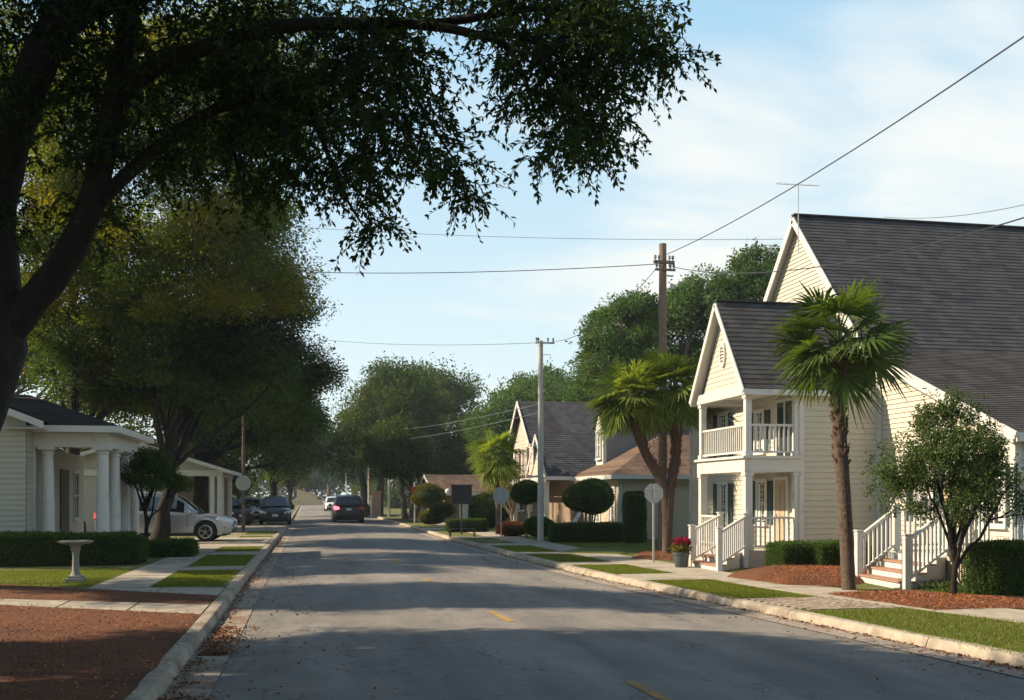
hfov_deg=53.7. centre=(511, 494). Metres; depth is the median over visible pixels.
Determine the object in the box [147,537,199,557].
clipped hedge
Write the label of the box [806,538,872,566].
box hedge
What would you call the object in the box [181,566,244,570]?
walkway
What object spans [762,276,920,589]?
fan palm
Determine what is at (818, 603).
paved crossing
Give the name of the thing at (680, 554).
flower pot
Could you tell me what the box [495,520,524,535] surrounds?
round bush
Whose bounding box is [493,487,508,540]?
road sign
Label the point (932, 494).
window
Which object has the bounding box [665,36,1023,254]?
power line
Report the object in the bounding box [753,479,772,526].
window
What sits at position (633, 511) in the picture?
columnar shrub
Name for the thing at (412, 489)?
sign pole
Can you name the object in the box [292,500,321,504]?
garden wall
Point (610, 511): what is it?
window
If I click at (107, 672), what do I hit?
mulch bed
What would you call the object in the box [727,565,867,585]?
mulch bed
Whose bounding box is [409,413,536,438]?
power line
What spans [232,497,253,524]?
parked car
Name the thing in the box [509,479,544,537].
topiary tree
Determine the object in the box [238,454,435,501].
distant wood
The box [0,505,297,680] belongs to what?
lawn
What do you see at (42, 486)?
porch house
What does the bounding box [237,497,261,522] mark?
parked car
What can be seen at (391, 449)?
tree
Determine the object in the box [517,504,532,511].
window
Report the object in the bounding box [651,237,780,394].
tree
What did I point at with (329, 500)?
parked car
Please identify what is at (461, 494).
sign
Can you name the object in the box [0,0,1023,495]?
sky
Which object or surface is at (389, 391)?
tree
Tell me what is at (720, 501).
window
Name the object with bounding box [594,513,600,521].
window
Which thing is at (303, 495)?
tan building
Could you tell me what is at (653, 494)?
road sign
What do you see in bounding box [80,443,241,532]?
carport house
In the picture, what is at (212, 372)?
shade tree
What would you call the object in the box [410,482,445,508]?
round bush
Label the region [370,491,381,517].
gate pillar
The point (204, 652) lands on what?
fallen leaves
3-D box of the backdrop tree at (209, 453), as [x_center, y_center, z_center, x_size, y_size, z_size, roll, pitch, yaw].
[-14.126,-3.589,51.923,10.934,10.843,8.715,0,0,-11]
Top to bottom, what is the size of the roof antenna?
1.908 m
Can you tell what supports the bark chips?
on the mulch bed at (137, 597)
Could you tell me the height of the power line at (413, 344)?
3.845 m
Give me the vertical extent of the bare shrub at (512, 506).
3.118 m
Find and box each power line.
[232,264,655,272]
[287,226,772,239]
[295,336,525,344]
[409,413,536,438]
[411,404,537,428]
[553,269,655,341]
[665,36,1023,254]
[674,217,1023,273]
[888,204,1023,218]
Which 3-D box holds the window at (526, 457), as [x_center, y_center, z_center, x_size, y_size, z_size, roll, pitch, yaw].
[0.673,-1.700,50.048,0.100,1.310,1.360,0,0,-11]
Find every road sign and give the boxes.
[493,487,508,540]
[645,484,662,561]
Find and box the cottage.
[508,401,688,538]
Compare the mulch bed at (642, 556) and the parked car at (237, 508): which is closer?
the mulch bed at (642, 556)
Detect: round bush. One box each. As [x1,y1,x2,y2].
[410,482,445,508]
[417,509,444,524]
[429,501,455,518]
[467,490,509,528]
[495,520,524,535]
[522,516,554,536]
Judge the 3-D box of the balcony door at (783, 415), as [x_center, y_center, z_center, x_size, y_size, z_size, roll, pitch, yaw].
[6.742,-1.650,24.945,0.055,1.440,0.960,0,0,-11]
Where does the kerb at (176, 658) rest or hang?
on the ground at (693, 604)
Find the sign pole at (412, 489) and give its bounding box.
[411,482,415,522]
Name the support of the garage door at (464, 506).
in the bungalow
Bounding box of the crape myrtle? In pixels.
[861,381,1023,593]
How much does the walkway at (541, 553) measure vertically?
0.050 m
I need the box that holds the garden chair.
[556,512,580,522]
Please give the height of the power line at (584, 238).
3.122 m
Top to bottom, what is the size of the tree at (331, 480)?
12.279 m
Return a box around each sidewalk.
[89,522,265,587]
[390,514,1023,622]
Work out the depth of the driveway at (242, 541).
36.22 m
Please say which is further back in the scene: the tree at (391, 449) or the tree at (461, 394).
the tree at (461, 394)
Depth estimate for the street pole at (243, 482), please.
45.93 m
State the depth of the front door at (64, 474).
29.73 m
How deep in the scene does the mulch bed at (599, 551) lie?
30.23 m
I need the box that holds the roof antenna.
[781,182,817,253]
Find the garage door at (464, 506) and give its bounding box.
[459,504,468,518]
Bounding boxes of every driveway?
[177,537,271,546]
[237,523,284,530]
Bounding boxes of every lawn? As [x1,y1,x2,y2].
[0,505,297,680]
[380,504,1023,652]
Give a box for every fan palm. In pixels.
[463,426,531,533]
[580,345,714,552]
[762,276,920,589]
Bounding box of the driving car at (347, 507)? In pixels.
[329,494,364,522]
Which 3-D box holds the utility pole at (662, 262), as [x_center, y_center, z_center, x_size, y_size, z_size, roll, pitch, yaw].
[4.708,-2.951,31.452,0.700,9.742,0.398,0,0,-11]
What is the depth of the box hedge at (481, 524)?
46.69 m
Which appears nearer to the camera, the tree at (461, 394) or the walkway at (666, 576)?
the walkway at (666, 576)
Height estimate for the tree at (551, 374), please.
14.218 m
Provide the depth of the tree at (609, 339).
50.13 m
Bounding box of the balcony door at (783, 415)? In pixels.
[775,397,791,455]
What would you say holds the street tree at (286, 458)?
on the lawn at (94, 567)
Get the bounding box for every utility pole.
[368,462,369,506]
[388,479,389,516]
[535,337,554,540]
[653,243,675,549]
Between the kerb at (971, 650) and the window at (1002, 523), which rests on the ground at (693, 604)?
the kerb at (971, 650)
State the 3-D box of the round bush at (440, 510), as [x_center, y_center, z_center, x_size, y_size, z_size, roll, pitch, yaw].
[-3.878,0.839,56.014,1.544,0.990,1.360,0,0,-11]
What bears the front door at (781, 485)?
in the gabled house at (761, 468)
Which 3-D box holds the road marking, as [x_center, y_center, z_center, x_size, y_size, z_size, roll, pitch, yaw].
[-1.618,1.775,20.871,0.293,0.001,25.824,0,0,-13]
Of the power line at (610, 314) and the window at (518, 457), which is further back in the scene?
the window at (518, 457)
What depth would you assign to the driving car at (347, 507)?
64.70 m
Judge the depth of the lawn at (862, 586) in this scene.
19.43 m
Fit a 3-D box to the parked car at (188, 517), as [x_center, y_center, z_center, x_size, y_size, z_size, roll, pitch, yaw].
[-12.825,0.776,37.599,4.920,1.864,2.260,0,0,-8]
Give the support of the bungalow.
on the lawn at (862, 586)
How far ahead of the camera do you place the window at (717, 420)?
28.70 m
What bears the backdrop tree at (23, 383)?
on the lawn at (94, 567)
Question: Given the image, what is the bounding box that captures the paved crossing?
[744,597,902,609]
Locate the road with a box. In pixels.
[208,501,1023,699]
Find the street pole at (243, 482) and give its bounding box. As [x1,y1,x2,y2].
[235,416,250,531]
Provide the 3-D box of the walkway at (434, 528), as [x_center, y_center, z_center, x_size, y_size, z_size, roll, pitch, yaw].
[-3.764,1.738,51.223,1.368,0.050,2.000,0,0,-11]
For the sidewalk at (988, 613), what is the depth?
20.64 m
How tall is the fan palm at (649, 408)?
6.166 m
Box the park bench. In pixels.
[448,523,475,536]
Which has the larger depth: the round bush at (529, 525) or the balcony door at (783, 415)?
the round bush at (529, 525)
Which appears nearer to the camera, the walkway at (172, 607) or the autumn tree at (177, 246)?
the walkway at (172, 607)
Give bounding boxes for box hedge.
[445,518,489,531]
[546,521,623,541]
[762,539,815,565]
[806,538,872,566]
[959,537,1023,595]
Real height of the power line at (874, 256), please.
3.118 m
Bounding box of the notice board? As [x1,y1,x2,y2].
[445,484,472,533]
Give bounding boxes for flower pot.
[668,536,692,567]
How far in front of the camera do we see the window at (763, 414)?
26.31 m
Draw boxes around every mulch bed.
[0,584,219,603]
[0,605,201,699]
[557,548,631,553]
[630,550,673,559]
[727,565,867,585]
[829,589,1023,609]
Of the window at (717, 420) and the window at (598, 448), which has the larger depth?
the window at (598, 448)
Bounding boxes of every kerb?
[125,505,299,699]
[376,516,1023,667]
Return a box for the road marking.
[375,548,670,699]
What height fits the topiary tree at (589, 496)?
2.443 m
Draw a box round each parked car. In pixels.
[93,491,236,541]
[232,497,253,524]
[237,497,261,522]
[256,496,294,524]
[323,496,335,510]
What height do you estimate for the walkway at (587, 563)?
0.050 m
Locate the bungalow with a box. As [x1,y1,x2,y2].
[420,475,581,521]
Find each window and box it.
[73,470,80,520]
[515,449,520,470]
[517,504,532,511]
[523,447,528,473]
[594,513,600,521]
[596,429,601,460]
[608,486,615,521]
[713,411,732,457]
[713,481,732,526]
[752,408,769,454]
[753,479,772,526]
[906,462,942,523]
[973,461,1016,528]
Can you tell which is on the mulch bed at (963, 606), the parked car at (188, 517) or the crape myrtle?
the crape myrtle
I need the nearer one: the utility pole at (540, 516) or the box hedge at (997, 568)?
the box hedge at (997, 568)
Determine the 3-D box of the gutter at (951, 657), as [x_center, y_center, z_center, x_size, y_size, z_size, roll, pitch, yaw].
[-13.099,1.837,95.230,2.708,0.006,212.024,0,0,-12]
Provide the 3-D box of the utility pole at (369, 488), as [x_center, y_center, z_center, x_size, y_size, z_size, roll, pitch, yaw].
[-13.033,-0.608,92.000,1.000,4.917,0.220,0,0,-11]
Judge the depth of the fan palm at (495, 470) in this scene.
43.63 m
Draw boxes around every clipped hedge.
[0,530,150,566]
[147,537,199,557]
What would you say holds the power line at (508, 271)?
attached to the utility pole at (662, 262)
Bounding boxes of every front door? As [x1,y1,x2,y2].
[60,469,68,532]
[773,476,789,541]
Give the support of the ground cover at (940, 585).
on the mulch bed at (963, 606)
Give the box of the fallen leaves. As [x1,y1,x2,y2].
[155,525,1023,699]
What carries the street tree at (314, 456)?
on the lawn at (94, 567)
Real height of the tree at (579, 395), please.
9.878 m
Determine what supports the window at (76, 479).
in the porch house at (42, 486)
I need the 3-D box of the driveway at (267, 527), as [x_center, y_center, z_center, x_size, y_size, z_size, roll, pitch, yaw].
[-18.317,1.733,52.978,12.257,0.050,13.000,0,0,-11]
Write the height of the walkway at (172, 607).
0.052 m
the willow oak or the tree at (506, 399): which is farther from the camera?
the tree at (506, 399)
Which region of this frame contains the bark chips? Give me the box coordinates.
[0,549,1023,699]
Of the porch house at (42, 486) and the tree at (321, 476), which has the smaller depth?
the porch house at (42, 486)
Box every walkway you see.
[0,599,208,613]
[45,586,224,594]
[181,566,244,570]
[208,551,258,554]
[423,528,444,529]
[453,536,491,537]
[482,543,527,545]
[518,552,569,553]
[561,562,623,564]
[619,573,703,580]
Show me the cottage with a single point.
(573, 451)
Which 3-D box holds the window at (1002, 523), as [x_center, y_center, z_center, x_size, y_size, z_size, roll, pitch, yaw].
[9.740,0.005,20.434,0.100,1.360,1.340,0,0,-11]
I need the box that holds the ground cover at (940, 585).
[898,578,966,592]
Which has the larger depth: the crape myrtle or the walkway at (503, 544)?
the walkway at (503, 544)
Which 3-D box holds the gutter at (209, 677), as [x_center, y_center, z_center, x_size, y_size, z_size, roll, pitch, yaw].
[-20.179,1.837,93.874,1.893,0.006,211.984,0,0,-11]
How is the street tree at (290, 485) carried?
on the lawn at (94, 567)
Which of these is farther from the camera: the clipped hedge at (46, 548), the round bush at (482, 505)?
the round bush at (482, 505)
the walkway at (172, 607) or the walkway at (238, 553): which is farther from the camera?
the walkway at (238, 553)
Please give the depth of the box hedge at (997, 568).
16.85 m
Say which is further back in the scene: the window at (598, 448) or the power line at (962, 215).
the window at (598, 448)
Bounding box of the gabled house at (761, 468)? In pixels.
[688,213,1023,589]
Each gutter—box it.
[161,505,302,699]
[369,516,1023,677]
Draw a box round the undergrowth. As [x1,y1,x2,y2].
[232,477,444,508]
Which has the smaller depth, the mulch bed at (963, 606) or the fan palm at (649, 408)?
the mulch bed at (963, 606)
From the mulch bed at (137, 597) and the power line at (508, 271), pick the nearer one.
the mulch bed at (137, 597)
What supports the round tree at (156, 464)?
on the lawn at (94, 567)
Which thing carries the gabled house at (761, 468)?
on the lawn at (862, 586)
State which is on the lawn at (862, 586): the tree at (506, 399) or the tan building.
the tree at (506, 399)
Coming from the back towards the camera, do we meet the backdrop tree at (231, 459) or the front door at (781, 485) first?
the backdrop tree at (231, 459)
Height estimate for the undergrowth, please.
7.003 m
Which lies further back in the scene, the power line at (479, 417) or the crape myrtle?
the power line at (479, 417)
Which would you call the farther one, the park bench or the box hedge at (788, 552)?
the park bench
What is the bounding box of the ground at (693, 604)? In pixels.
[188,496,1023,678]
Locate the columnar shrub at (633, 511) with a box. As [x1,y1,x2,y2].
[621,490,647,542]
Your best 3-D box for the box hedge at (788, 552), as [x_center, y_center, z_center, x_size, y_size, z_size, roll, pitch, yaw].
[6.165,1.314,22.213,1.139,0.696,0.999,0,0,-11]
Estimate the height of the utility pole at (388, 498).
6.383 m
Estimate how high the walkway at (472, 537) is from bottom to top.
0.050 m
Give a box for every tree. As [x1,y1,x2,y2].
[0,0,370,531]
[14,267,149,451]
[25,245,356,539]
[55,418,263,498]
[120,445,195,538]
[137,358,343,512]
[178,384,328,478]
[236,433,336,495]
[254,453,314,508]
[284,474,326,493]
[310,430,334,496]
[313,350,454,516]
[323,450,377,494]
[352,411,441,518]
[402,352,493,510]
[417,424,510,475]
[453,373,577,467]
[493,358,575,396]
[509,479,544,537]
[555,379,621,402]
[561,477,614,521]
[564,279,681,398]
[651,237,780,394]
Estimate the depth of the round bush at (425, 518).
56.61 m
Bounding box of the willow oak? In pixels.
[0,0,721,431]
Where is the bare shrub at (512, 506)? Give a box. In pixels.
[484,469,537,521]
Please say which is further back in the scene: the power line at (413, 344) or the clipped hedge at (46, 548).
the power line at (413, 344)
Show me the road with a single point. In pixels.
(405, 629)
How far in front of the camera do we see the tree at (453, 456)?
85.29 m
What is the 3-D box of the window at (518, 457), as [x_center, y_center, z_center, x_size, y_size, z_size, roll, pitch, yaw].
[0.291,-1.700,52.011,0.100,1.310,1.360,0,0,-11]
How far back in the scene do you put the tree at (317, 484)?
210.97 m
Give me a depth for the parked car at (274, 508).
57.55 m
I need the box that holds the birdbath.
[57,540,93,582]
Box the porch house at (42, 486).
[0,395,153,533]
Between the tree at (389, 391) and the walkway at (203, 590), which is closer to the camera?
the walkway at (203, 590)
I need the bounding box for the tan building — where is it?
[297,489,317,499]
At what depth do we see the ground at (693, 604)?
14.43 m
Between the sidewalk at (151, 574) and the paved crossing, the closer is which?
the paved crossing

